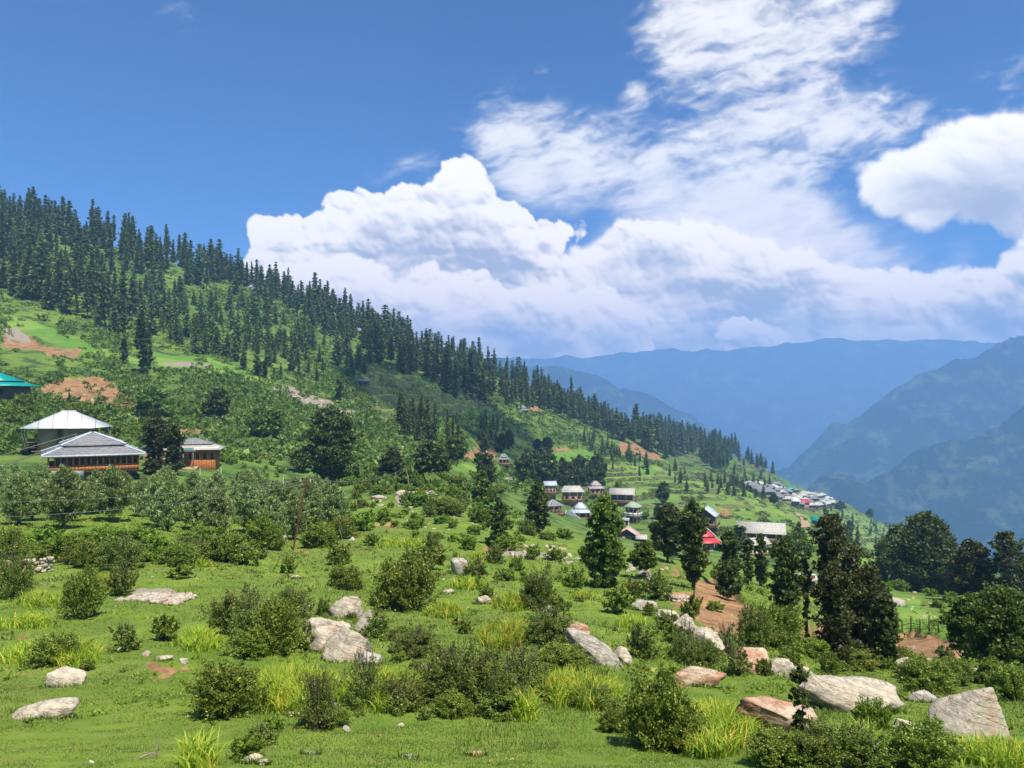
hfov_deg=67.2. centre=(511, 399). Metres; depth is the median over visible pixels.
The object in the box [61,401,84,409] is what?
shrub
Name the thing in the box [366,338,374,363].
pine tree
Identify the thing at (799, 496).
house
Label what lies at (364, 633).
shrub
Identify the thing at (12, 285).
conifer
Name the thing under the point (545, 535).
shrub
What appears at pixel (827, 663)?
shrub
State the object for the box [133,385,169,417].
deciduous tree
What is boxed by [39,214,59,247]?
conifer
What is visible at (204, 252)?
conifer
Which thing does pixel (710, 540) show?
house
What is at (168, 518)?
fruit tree
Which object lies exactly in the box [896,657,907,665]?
boulder
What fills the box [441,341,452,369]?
conifer
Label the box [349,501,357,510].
shrub
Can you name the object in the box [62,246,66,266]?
conifer
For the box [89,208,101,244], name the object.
conifer
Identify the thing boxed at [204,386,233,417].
deciduous tree
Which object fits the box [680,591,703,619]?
shrub
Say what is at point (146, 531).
shrub
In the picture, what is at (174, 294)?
pine tree
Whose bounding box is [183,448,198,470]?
porch
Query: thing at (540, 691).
shrub
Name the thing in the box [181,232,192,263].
conifer
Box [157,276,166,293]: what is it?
pine tree
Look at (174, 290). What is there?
pine tree
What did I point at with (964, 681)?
shrub
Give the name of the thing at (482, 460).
deciduous tree
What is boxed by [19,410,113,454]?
house
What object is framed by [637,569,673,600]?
shrub
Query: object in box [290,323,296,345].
pine tree
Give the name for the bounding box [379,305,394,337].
conifer
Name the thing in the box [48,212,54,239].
conifer
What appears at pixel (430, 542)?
shrub
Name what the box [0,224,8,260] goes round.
conifer
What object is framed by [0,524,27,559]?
shrub
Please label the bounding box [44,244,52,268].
conifer
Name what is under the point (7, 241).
conifer
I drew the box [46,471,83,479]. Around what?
concrete terrace
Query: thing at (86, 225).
conifer
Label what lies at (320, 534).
shrub
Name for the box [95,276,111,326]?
conifer
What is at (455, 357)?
conifer
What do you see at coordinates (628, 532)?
house
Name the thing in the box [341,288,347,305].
conifer
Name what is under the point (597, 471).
deciduous tree
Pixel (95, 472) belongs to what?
fruit tree
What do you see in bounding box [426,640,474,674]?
shrub
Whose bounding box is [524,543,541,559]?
shrub
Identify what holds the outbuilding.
on the ground at (38, 342)
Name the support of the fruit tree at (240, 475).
on the ground at (38, 342)
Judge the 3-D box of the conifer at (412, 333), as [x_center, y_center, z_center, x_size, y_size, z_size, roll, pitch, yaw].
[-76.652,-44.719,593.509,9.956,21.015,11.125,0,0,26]
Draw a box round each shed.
[621,518,629,524]
[794,573,817,590]
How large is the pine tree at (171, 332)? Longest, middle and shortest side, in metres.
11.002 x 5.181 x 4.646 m
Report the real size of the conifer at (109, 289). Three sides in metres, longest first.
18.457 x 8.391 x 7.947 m
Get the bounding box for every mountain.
[439,357,777,471]
[508,338,996,470]
[774,336,1023,488]
[806,405,1023,575]
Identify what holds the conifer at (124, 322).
on the ground at (38, 342)
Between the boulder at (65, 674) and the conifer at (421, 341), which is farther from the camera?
the conifer at (421, 341)
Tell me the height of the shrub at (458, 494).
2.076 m
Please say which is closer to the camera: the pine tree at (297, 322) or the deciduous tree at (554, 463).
the deciduous tree at (554, 463)
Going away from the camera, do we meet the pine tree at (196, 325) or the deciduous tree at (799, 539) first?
the deciduous tree at (799, 539)
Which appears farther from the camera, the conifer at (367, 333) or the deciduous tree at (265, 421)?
the conifer at (367, 333)
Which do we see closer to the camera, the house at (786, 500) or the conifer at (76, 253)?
the conifer at (76, 253)
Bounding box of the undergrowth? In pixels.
[0,396,950,657]
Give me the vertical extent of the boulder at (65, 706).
0.388 m
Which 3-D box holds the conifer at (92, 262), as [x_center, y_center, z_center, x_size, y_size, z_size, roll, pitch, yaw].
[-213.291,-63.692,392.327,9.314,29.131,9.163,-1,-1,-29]
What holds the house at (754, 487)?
on the ground at (38, 342)
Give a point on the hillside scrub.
(372, 445)
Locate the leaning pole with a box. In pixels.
[292,477,310,550]
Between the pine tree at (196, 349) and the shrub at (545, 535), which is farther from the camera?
the pine tree at (196, 349)
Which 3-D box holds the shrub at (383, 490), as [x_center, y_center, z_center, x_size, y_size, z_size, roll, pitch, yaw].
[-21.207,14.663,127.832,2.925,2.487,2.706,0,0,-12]
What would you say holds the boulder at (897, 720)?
on the ground at (38, 342)
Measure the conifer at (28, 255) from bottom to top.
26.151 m
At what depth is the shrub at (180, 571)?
39.89 m
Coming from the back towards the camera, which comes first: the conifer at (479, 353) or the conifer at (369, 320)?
the conifer at (479, 353)
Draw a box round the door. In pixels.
[808,575,814,590]
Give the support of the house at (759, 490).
on the ground at (38, 342)
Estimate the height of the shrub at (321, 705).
1.170 m
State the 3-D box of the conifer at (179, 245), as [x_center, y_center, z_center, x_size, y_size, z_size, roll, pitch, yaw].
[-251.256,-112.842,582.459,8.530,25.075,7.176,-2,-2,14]
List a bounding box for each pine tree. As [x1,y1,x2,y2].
[129,271,138,287]
[136,279,146,296]
[141,274,149,294]
[142,295,148,311]
[146,263,159,289]
[146,301,161,333]
[147,271,151,285]
[147,278,154,294]
[147,284,154,304]
[152,294,160,317]
[153,263,167,287]
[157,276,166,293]
[157,289,171,316]
[158,311,165,328]
[164,301,171,324]
[165,288,171,300]
[166,298,182,330]
[166,321,176,342]
[169,315,182,341]
[170,278,177,296]
[171,293,181,317]
[175,276,187,297]
[177,298,182,313]
[177,329,184,344]
[178,292,183,309]
[180,293,188,314]
[180,308,192,336]
[187,314,202,340]
[189,327,198,344]
[190,332,201,353]
[191,290,197,305]
[195,292,206,310]
[196,303,204,332]
[198,312,205,334]
[200,327,212,349]
[201,331,210,353]
[202,289,218,316]
[203,307,207,323]
[204,312,213,340]
[208,320,219,348]
[210,326,224,354]
[210,339,218,353]
[213,290,219,311]
[213,308,218,321]
[218,307,223,324]
[219,332,231,356]
[224,286,235,311]
[226,305,235,329]
[228,334,240,360]
[230,314,242,352]
[235,286,246,309]
[235,298,240,309]
[241,306,253,332]
[242,321,251,341]
[246,303,254,323]
[249,296,261,324]
[251,319,260,339]
[251,325,261,347]
[251,333,260,351]
[255,301,262,322]
[257,316,264,340]
[260,297,275,325]
[261,325,272,349]
[263,311,271,328]
[263,342,271,365]
[267,348,273,367]
[270,333,278,353]
[271,303,279,324]
[274,333,281,350]
[277,326,283,347]
[280,338,287,358]
[281,309,287,324]
[282,329,289,348]
[286,346,294,361]
[288,328,292,341]
[288,331,300,349]
[289,336,301,361]
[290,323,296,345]
[295,317,300,332]
[296,327,305,352]
[301,313,307,327]
[301,322,311,352]
[306,319,310,342]
[308,325,317,349]
[322,332,326,344]
[330,331,342,365]
[342,332,354,356]
[343,354,351,375]
[349,357,356,372]
[353,343,362,369]
[358,356,368,373]
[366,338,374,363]
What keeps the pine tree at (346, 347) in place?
on the ground at (38, 342)
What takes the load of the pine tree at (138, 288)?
on the ground at (38, 342)
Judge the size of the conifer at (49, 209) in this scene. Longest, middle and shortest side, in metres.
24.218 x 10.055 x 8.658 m
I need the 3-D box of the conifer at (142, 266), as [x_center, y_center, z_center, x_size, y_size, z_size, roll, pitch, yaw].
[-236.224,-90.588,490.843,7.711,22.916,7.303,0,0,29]
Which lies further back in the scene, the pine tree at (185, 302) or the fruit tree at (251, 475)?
the pine tree at (185, 302)
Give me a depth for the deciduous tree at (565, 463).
325.28 m
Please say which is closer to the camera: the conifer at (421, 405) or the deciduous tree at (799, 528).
the deciduous tree at (799, 528)
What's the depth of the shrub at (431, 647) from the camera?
21.90 m
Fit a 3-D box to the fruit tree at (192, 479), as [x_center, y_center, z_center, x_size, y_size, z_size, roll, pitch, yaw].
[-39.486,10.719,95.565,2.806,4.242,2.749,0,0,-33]
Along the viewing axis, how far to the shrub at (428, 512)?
93.64 m
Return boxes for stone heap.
[114,592,197,604]
[398,490,436,497]
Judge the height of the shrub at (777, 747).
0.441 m
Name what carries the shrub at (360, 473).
on the ground at (38, 342)
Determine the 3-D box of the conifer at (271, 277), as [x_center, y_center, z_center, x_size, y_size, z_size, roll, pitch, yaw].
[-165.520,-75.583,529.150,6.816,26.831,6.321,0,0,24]
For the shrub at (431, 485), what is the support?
on the ground at (38, 342)
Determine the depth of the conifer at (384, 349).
520.94 m
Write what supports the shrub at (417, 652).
on the ground at (38, 342)
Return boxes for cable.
[0,479,299,502]
[12,484,303,516]
[311,469,401,481]
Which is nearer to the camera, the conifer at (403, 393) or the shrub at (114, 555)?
the shrub at (114, 555)
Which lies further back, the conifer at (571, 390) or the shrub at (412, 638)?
the conifer at (571, 390)
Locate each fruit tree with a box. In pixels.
[0,463,9,486]
[0,471,36,524]
[0,472,7,492]
[0,474,12,504]
[5,463,25,476]
[22,469,48,520]
[25,462,45,487]
[33,463,94,529]
[43,465,53,478]
[71,472,90,521]
[82,475,102,514]
[86,467,103,491]
[93,464,137,522]
[118,471,133,493]
[129,480,149,515]
[132,470,175,526]
[132,475,149,491]
[144,479,183,531]
[150,468,171,482]
[162,466,178,481]
[166,465,178,479]
[172,479,179,488]
[174,482,188,520]
[181,482,210,528]
[183,469,201,494]
[200,489,235,533]
[202,477,226,499]
[202,479,224,522]
[211,470,228,496]
[227,471,250,496]
[229,480,242,513]
[230,481,260,530]
[243,481,266,508]
[247,466,269,490]
[247,470,261,488]
[253,487,269,520]
[257,494,291,537]
[264,480,284,508]
[280,481,303,520]
[281,492,309,539]
[283,489,309,522]
[289,475,301,487]
[297,475,317,488]
[297,479,315,508]
[307,488,327,524]
[314,473,322,485]
[314,482,350,524]
[316,477,331,507]
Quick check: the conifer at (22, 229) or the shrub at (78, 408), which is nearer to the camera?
the shrub at (78, 408)
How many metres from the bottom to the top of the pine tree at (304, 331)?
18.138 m
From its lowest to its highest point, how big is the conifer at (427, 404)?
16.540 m
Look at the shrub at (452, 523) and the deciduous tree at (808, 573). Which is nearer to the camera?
the deciduous tree at (808, 573)
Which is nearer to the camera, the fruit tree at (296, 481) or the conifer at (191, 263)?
the fruit tree at (296, 481)
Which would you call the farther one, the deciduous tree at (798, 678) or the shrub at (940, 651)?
the shrub at (940, 651)
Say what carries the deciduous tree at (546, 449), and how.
on the ground at (38, 342)
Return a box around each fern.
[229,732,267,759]
[247,717,280,746]
[261,715,285,730]
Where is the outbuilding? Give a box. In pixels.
[140,445,165,459]
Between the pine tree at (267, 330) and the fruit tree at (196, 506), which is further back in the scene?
the pine tree at (267, 330)
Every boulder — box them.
[11,697,79,719]
[44,666,86,687]
[240,753,262,763]
[370,495,386,498]
[450,558,467,574]
[475,595,490,603]
[564,622,589,642]
[565,628,623,667]
[614,646,632,664]
[627,563,635,570]
[632,599,657,610]
[637,569,651,575]
[657,609,679,619]
[675,666,726,686]
[727,647,768,674]
[735,696,817,731]
[769,658,793,677]
[796,675,904,712]
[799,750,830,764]
[893,718,914,729]
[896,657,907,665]
[907,690,936,702]
[928,687,1010,739]
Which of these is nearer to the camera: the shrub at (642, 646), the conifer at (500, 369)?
the shrub at (642, 646)
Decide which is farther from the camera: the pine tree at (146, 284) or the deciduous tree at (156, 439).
the pine tree at (146, 284)
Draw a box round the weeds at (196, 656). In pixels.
[0,509,1018,729]
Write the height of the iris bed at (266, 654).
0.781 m
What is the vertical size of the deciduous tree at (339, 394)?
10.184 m
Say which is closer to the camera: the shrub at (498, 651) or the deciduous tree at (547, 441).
the shrub at (498, 651)
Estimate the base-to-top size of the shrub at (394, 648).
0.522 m
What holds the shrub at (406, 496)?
on the ground at (38, 342)
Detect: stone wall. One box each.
[1,556,55,573]
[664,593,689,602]
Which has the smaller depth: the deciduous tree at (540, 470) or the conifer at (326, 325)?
the deciduous tree at (540, 470)
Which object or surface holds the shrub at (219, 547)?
on the ground at (38, 342)
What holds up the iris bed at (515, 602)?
on the ground at (38, 342)
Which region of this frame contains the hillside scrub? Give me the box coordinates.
[0,247,883,555]
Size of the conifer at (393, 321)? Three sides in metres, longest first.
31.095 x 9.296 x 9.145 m
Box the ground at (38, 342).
[0,222,1023,767]
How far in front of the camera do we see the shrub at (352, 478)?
147.48 m
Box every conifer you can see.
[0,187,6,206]
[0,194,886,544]
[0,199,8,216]
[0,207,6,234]
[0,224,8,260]
[0,255,9,287]
[2,189,8,208]
[3,205,16,241]
[4,234,9,260]
[6,236,17,262]
[6,243,20,281]
[7,262,17,294]
[13,205,26,232]
[13,260,35,298]
[15,241,35,276]
[16,233,22,251]
[16,245,23,266]
[16,261,30,285]
[18,222,25,246]
[18,224,32,257]
[22,222,39,255]
[24,187,33,222]
[28,239,54,297]
[30,186,40,204]
[31,201,38,223]
[36,217,42,242]
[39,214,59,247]
[39,230,55,263]
[40,264,57,302]
[40,269,56,309]
[42,195,48,219]
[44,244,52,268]
[46,203,55,230]
[47,200,53,215]
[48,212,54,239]
[52,258,68,309]
[52,267,57,298]
[53,200,57,220]
[53,205,63,232]
[53,227,58,248]
[53,243,58,269]
[56,248,66,272]
[57,273,75,313]
[58,221,66,244]
[59,196,67,225]
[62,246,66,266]
[63,200,76,244]
[64,253,72,269]
[65,263,73,282]
[68,243,85,276]
[69,220,89,260]
[69,235,73,256]
[69,267,82,301]
[70,257,86,291]
[73,292,81,315]
[77,240,87,268]
[79,265,97,305]
[80,278,94,318]
[82,221,88,235]
[85,247,102,291]
[87,199,94,227]
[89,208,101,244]
[90,248,111,289]
[93,206,102,243]
[94,291,101,317]
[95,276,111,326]
[100,252,105,271]
[101,211,112,237]
[103,223,115,259]
[105,273,115,306]
[106,248,114,273]
[108,300,121,331]
[110,269,136,328]
[111,215,116,246]
[112,267,118,293]
[115,213,130,245]
[116,228,133,255]
[119,292,128,332]
[120,245,130,269]
[126,212,133,248]
[126,277,141,319]
[131,216,136,252]
[133,297,150,332]
[134,229,139,248]
[138,240,146,272]
[142,236,149,265]
[143,225,158,256]
[145,228,155,267]
[149,241,158,269]
[163,224,171,254]
[176,234,181,262]
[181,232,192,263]
[188,240,194,262]
[189,255,194,283]
[190,243,206,284]
[202,244,208,268]
[202,265,209,287]
[205,239,214,271]
[210,239,228,272]
[210,253,224,281]
[220,263,225,279]
[224,253,229,280]
[225,253,235,281]
[228,248,243,284]
[231,272,240,295]
[255,265,264,286]
[259,277,263,295]
[259,282,271,307]
[267,271,275,298]
[272,262,281,297]
[277,277,281,295]
[284,267,289,297]
[291,290,300,310]
[294,285,300,315]
[301,297,306,314]
[306,290,314,322]
[308,306,318,327]
[311,272,318,309]
[318,305,330,334]
[324,280,330,296]
[328,295,333,311]
[329,298,338,330]
[334,298,348,329]
[339,317,346,340]
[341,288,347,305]
[344,318,353,340]
[347,293,353,314]
[359,301,366,326]
[363,319,371,347]
[364,298,372,324]
[364,324,369,348]
[368,320,386,362]
[368,327,374,349]
[377,315,384,338]
[378,340,383,361]
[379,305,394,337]
[380,329,387,353]
[382,310,394,340]
[386,334,396,359]
[390,308,396,335]
[392,391,402,422]
[394,317,406,346]
[395,311,400,324]
[396,332,402,360]
[399,340,410,373]
[400,392,407,413]
[401,406,407,432]
[405,315,413,347]
[407,328,415,351]
[414,339,422,365]
[415,395,423,427]
[419,331,423,347]
[420,330,434,369]
[420,392,432,435]
[422,358,430,378]
[422,413,431,438]
[428,329,436,348]
[428,357,438,381]
[433,345,441,376]
[440,361,451,391]
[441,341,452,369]
[441,347,456,390]
[446,363,465,396]
[452,350,461,374]
[453,350,462,377]
[454,368,463,391]
[459,344,463,361]
[464,353,478,399]
[465,362,468,382]
[473,361,480,392]
[475,347,483,367]
[475,366,490,399]
[476,337,483,360]
[476,357,481,380]
[487,358,491,376]
[491,370,497,391]
[496,361,501,377]
[503,380,511,404]
[516,379,524,403]
[523,371,530,399]
[568,375,573,398]
[590,393,599,420]
[630,408,640,428]
[632,404,641,429]
[640,414,657,450]
[653,418,661,454]
[662,436,669,458]
[725,447,729,468]
[843,524,850,551]
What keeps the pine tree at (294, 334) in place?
on the ground at (38, 342)
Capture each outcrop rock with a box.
[302,617,350,651]
[322,625,371,662]
[328,596,363,618]
[354,651,382,665]
[355,610,372,630]
[668,613,696,644]
[684,627,724,650]
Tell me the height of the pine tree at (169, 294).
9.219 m
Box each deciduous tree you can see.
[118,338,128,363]
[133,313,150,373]
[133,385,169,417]
[137,415,171,473]
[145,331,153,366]
[162,421,186,471]
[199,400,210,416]
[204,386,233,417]
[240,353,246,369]
[243,405,289,437]
[253,356,262,375]
[262,360,267,377]
[288,360,295,371]
[288,446,306,472]
[292,403,365,483]
[334,379,344,400]
[442,434,468,460]
[445,443,456,459]
[470,469,499,505]
[473,451,498,482]
[475,431,487,443]
[478,436,489,451]
[485,431,493,445]
[486,496,511,539]
[495,433,507,452]
[505,429,514,448]
[513,454,535,482]
[520,453,537,478]
[522,448,530,457]
[523,479,550,532]
[528,450,541,468]
[531,454,547,480]
[532,438,540,448]
[536,446,553,475]
[540,437,554,449]
[540,453,559,481]
[543,446,556,468]
[546,451,556,474]
[554,464,569,485]
[556,457,573,486]
[566,468,574,485]
[570,463,579,485]
[572,454,589,481]
[576,469,586,487]
[578,491,628,586]
[585,461,595,485]
[586,455,601,466]
[593,464,603,483]
[595,453,607,478]
[599,468,606,486]
[626,540,657,573]
[647,502,683,562]
[653,505,660,516]
[655,481,669,505]
[675,498,712,590]
[710,559,743,599]
[714,528,743,571]
[731,525,750,544]
[739,537,754,584]
[753,533,769,586]
[766,534,808,648]
[768,493,778,502]
[776,530,815,557]
[787,664,811,732]
[793,521,804,534]
[799,550,812,636]
[801,561,863,661]
[807,513,851,597]
[819,541,898,649]
[834,501,846,509]
[846,520,854,530]
[861,574,885,642]
[864,592,903,668]
[865,508,873,516]
[871,521,905,581]
[877,510,959,594]
[938,591,984,662]
[943,537,996,595]
[957,580,1023,665]
[977,530,1023,588]
[1001,538,1023,597]
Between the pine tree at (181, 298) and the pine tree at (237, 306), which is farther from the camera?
the pine tree at (237, 306)
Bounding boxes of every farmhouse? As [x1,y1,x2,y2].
[40,431,145,479]
[163,438,225,469]
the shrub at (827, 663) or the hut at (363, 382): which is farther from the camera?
the hut at (363, 382)
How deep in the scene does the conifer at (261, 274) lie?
575.62 m
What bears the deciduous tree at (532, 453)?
on the ground at (38, 342)
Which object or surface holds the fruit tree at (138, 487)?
on the ground at (38, 342)
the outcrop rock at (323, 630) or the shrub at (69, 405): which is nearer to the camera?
the outcrop rock at (323, 630)
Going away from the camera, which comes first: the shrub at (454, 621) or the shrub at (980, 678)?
the shrub at (980, 678)
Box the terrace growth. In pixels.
[356,366,887,556]
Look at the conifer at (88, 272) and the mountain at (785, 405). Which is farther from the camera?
the mountain at (785, 405)
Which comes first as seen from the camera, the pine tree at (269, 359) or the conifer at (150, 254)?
the pine tree at (269, 359)
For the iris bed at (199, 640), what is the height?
1.005 m
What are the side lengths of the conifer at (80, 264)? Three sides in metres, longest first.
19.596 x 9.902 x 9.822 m
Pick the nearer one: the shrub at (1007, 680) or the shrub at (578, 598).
the shrub at (1007, 680)
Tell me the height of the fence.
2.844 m
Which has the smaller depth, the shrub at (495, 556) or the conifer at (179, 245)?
the shrub at (495, 556)
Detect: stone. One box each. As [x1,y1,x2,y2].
[142,650,151,655]
[155,655,173,660]
[179,658,188,664]
[257,758,268,764]
[343,725,350,730]
[794,666,812,674]
[892,597,905,606]
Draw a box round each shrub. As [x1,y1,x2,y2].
[0,406,11,415]
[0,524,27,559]
[0,537,36,600]
[5,413,27,423]
[6,540,30,559]
[8,403,30,415]
[10,393,36,404]
[15,629,96,670]
[17,541,57,564]
[22,526,66,544]
[22,717,33,724]
[25,404,45,412]
[45,530,96,561]
[55,542,80,564]
[55,560,111,618]
[60,392,81,405]
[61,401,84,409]
[67,537,109,568]
[73,404,89,415]
[74,523,130,543]
[79,658,95,670]
[89,404,106,412]
[90,411,111,421]
[96,531,153,570]
[98,421,125,434]
[101,557,138,596]
[106,617,142,653]
[109,530,131,546]
[126,424,146,433]
[127,525,161,540]
[128,427,142,439]
[132,531,174,562]
[149,542,200,566]
[149,613,181,640]
[166,563,194,579]
[175,521,222,542]
[178,530,215,557]
[180,657,274,724]
[193,543,203,559]
[194,581,261,633]
[200,529,248,561]
[219,627,277,660]
[225,529,245,540]
[225,587,275,640]
[229,534,259,565]
[240,594,311,656]
[245,515,286,549]
[246,539,260,549]
[255,547,268,558]
[274,580,317,618]
[280,553,297,573]
[293,659,345,731]
[297,621,314,651]
[297,702,354,731]
[298,520,339,548]
[302,515,318,529]
[313,592,331,615]
[324,539,352,565]
[326,514,360,540]
[327,562,364,590]
[332,641,389,710]
[336,478,347,486]
[339,475,356,485]
[343,610,357,619]
[347,511,376,530]
[348,489,362,498]
[349,469,366,479]
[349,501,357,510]
[350,482,367,492]
[353,707,364,717]
[355,478,371,483]
[355,499,369,507]
[359,627,373,640]
[362,531,379,545]
[362,609,390,637]
[363,482,372,489]
[366,474,378,484]
[368,484,385,494]
[369,546,441,612]
[373,508,391,523]
[376,482,390,493]
[377,673,430,709]
[382,688,408,715]
[383,668,411,682]
[385,627,401,640]
[388,639,402,652]
[390,652,405,662]
[390,687,419,712]
[391,481,401,490]
[396,623,439,650]
[396,625,410,632]
[400,490,419,503]
[401,483,415,492]
[405,519,420,529]
[405,643,429,659]
[406,658,427,669]
[409,644,461,705]
[410,492,438,506]
[412,516,425,526]
[413,474,423,486]
[415,542,447,569]
[415,625,426,633]
[416,486,434,493]
[416,706,431,720]
[419,495,467,515]
[422,503,437,516]
[422,530,443,548]
[423,484,436,490]
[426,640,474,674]
[428,643,441,652]
[429,687,475,719]
[430,471,447,479]
[431,532,445,538]
[433,513,450,524]
[442,636,500,705]
[445,485,461,497]
[446,474,463,487]
[447,518,458,527]
[451,616,461,625]
[455,554,488,581]
[456,491,471,501]
[456,495,470,506]
[457,617,474,633]
[459,535,478,550]
[460,480,470,491]
[465,525,480,534]
[467,501,485,510]
[467,506,490,523]
[467,673,544,720]
[469,695,492,713]
[471,472,478,481]
[475,651,523,715]
[477,582,495,598]
[485,543,505,563]
[487,645,503,659]
[489,534,523,551]
[490,484,504,493]
[492,536,507,548]
[493,568,518,580]
[495,483,507,493]
[498,639,552,694]
[502,516,514,528]
[503,502,513,509]
[508,553,525,570]
[517,517,534,531]
[519,560,561,610]
[521,523,537,535]
[521,600,572,647]
[522,679,549,702]
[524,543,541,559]
[527,639,592,673]
[537,530,553,539]
[542,544,567,561]
[543,531,556,540]
[548,591,572,610]
[555,528,574,539]
[564,565,584,588]
[565,679,618,710]
[574,596,584,602]
[595,703,628,734]
[601,583,637,612]
[603,590,608,596]
[605,697,625,709]
[616,661,700,752]
[623,576,642,596]
[624,618,660,658]
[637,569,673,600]
[642,601,656,616]
[653,710,717,751]
[654,606,677,628]
[663,622,691,642]
[668,618,701,660]
[679,632,724,668]
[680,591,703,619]
[705,600,724,611]
[716,620,737,654]
[719,640,753,675]
[731,598,779,650]
[743,722,816,767]
[755,601,806,650]
[756,658,772,675]
[777,649,800,665]
[789,631,834,658]
[789,668,809,681]
[792,713,864,767]
[817,669,830,674]
[818,650,838,674]
[834,713,910,767]
[838,645,885,672]
[838,660,851,672]
[849,693,893,731]
[878,581,894,593]
[878,656,897,669]
[884,714,968,767]
[890,578,911,591]
[891,665,905,677]
[892,644,915,662]
[896,650,962,695]
[921,587,940,596]
[928,597,946,608]
[931,643,954,657]
[937,655,977,681]
[942,591,959,600]
[943,596,957,606]
[953,671,973,686]
[974,672,984,683]
[975,652,1023,674]
[978,663,1023,700]
[984,677,1004,692]
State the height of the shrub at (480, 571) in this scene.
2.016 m
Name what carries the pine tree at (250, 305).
on the ground at (38, 342)
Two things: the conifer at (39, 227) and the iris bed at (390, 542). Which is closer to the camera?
the iris bed at (390, 542)
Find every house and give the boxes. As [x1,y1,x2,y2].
[0,373,43,400]
[19,410,113,454]
[497,453,510,470]
[542,481,557,500]
[547,500,564,515]
[560,486,585,506]
[565,510,579,518]
[570,502,592,520]
[586,481,605,499]
[609,488,635,505]
[618,526,639,540]
[623,501,642,522]
[635,534,646,541]
[701,505,719,532]
[702,528,721,551]
[736,521,785,544]
[741,537,771,555]
[745,482,758,490]
[749,485,766,492]
[753,488,771,498]
[777,494,782,502]
[782,496,791,505]
[784,488,792,495]
[790,495,803,498]
[791,497,800,508]
[799,501,805,509]
[800,499,810,509]
[809,502,815,511]
[810,517,821,526]
[814,502,820,510]
[824,501,830,508]
[825,500,835,507]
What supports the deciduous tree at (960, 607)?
on the ground at (38, 342)
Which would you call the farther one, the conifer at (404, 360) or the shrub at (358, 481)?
the conifer at (404, 360)
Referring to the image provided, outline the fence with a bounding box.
[901,616,938,633]
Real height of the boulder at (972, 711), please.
1.236 m
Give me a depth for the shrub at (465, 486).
145.22 m
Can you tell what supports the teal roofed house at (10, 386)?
on the ground at (38, 342)
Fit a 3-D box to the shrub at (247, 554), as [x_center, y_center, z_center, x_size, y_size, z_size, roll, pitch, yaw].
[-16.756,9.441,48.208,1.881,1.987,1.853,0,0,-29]
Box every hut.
[357,379,370,385]
[518,405,527,412]
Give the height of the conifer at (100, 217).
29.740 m
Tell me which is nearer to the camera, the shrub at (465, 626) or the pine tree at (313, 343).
the shrub at (465, 626)
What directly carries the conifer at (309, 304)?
on the ground at (38, 342)
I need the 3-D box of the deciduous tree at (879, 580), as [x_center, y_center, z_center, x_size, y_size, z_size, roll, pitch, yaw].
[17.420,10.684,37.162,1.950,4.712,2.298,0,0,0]
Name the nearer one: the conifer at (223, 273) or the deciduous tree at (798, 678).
the deciduous tree at (798, 678)
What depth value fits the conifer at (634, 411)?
650.04 m
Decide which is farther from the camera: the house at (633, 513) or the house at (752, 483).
the house at (752, 483)
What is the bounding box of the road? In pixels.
[795,513,809,528]
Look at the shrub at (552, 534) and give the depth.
88.51 m
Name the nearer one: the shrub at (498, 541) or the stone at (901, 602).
the shrub at (498, 541)
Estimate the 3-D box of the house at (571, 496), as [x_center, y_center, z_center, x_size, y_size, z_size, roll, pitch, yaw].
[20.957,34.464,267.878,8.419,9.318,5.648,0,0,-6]
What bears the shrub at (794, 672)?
on the ground at (38, 342)
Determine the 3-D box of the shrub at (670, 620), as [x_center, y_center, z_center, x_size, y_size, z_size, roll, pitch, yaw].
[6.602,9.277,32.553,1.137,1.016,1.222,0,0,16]
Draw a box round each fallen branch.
[139,752,160,758]
[149,736,159,756]
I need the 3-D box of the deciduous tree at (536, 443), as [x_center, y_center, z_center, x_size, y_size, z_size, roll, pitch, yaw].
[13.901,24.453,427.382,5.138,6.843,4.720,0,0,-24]
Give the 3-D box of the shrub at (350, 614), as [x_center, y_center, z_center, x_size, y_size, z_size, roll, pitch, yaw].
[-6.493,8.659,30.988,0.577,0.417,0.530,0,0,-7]
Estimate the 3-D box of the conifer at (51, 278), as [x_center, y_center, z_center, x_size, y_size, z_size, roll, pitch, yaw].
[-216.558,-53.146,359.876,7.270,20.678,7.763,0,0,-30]
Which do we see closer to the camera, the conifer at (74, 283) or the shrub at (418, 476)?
the shrub at (418, 476)
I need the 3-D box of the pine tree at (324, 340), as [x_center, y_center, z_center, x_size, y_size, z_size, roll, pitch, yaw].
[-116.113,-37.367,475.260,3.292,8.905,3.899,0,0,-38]
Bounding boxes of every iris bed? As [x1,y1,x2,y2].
[0,609,56,630]
[0,633,106,668]
[12,588,60,609]
[96,573,112,590]
[161,725,239,767]
[172,622,227,652]
[182,557,215,567]
[242,657,349,713]
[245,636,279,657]
[344,661,424,715]
[373,536,427,547]
[422,598,464,618]
[448,573,487,590]
[458,551,497,563]
[476,615,533,649]
[490,588,528,612]
[499,683,547,722]
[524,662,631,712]
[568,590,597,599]
[613,611,648,627]
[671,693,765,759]
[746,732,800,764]
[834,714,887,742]
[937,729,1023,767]
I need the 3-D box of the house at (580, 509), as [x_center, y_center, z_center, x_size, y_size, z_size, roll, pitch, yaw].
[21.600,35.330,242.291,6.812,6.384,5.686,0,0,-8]
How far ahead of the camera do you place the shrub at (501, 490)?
182.25 m
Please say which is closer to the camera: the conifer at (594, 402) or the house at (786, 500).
the house at (786, 500)

